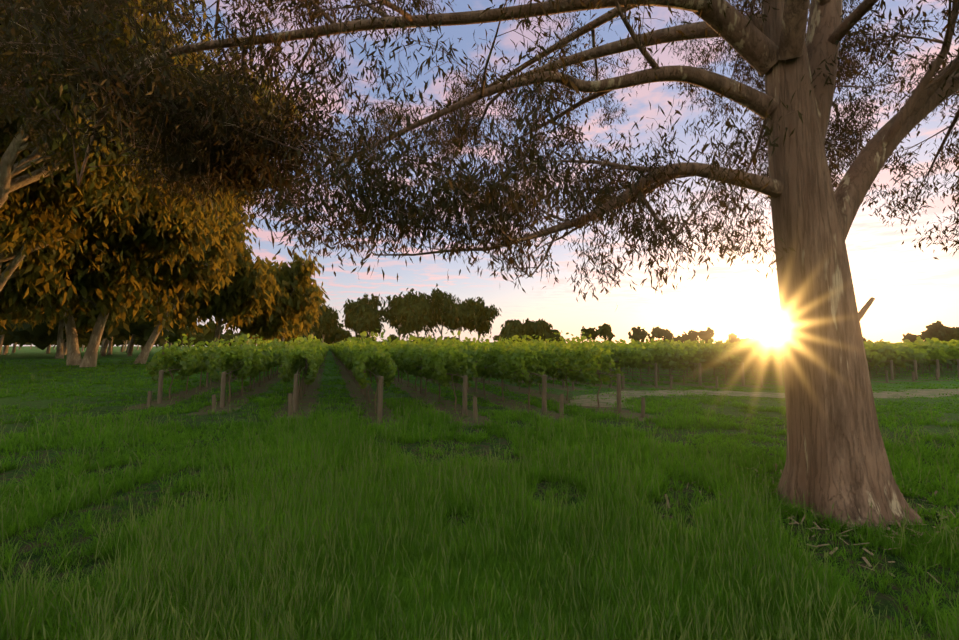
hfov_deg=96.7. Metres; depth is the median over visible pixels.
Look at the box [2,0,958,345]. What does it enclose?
sky
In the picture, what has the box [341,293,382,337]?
tree
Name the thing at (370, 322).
tree
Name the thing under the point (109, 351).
gum tree
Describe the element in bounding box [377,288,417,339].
tree
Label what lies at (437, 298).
tree
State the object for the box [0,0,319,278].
gum tree
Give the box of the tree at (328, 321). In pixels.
[306,304,340,342]
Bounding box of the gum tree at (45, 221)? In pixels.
[0,51,178,334]
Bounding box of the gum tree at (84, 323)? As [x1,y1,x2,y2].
[2,292,152,358]
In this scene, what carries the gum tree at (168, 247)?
on the ground at (26, 356)
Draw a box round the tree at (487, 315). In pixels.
[464,296,501,339]
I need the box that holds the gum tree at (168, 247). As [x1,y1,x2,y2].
[0,182,259,366]
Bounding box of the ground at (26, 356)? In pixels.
[0,346,958,639]
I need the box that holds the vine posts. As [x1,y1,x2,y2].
[146,348,958,424]
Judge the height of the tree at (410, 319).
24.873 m
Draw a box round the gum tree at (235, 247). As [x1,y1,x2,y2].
[52,221,260,363]
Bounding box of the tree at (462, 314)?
[444,298,479,339]
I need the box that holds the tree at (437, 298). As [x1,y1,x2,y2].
[423,284,466,336]
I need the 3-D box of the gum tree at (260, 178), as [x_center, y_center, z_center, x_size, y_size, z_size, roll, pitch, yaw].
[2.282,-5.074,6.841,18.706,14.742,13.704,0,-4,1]
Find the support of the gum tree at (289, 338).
on the ground at (26, 356)
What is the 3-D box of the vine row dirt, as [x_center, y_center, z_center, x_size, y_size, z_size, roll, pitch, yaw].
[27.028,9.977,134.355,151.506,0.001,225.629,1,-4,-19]
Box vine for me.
[145,329,958,412]
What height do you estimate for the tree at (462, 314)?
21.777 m
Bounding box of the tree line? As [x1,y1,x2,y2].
[0,305,958,355]
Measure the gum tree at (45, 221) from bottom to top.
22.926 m
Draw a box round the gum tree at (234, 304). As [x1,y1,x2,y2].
[148,249,329,345]
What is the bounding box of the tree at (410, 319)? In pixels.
[395,292,432,340]
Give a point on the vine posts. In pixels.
(380, 394)
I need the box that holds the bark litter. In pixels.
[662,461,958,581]
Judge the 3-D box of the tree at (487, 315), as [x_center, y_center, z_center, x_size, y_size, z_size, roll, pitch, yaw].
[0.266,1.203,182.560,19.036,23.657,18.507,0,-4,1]
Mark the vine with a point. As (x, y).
(249, 358)
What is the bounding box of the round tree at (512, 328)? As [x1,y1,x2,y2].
[500,318,552,342]
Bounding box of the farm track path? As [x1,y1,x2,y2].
[565,388,958,407]
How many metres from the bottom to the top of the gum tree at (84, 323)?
20.378 m
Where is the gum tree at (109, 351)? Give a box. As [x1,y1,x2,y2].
[106,335,138,354]
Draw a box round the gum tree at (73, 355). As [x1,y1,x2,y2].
[63,233,164,365]
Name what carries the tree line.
on the ground at (26, 356)
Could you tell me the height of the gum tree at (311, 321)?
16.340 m
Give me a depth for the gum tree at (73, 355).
38.99 m
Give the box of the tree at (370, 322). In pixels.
[348,301,384,340]
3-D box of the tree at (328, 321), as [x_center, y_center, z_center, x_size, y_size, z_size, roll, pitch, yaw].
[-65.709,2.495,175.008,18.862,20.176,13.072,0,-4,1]
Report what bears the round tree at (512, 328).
on the ground at (26, 356)
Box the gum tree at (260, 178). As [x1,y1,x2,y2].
[0,0,958,530]
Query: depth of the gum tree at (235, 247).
39.98 m
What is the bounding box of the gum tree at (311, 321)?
[247,284,325,343]
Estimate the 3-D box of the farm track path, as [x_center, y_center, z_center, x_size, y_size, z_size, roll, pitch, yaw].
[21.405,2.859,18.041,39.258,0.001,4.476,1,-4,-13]
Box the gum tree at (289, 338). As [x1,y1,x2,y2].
[284,324,310,341]
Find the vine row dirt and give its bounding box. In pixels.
[122,351,958,427]

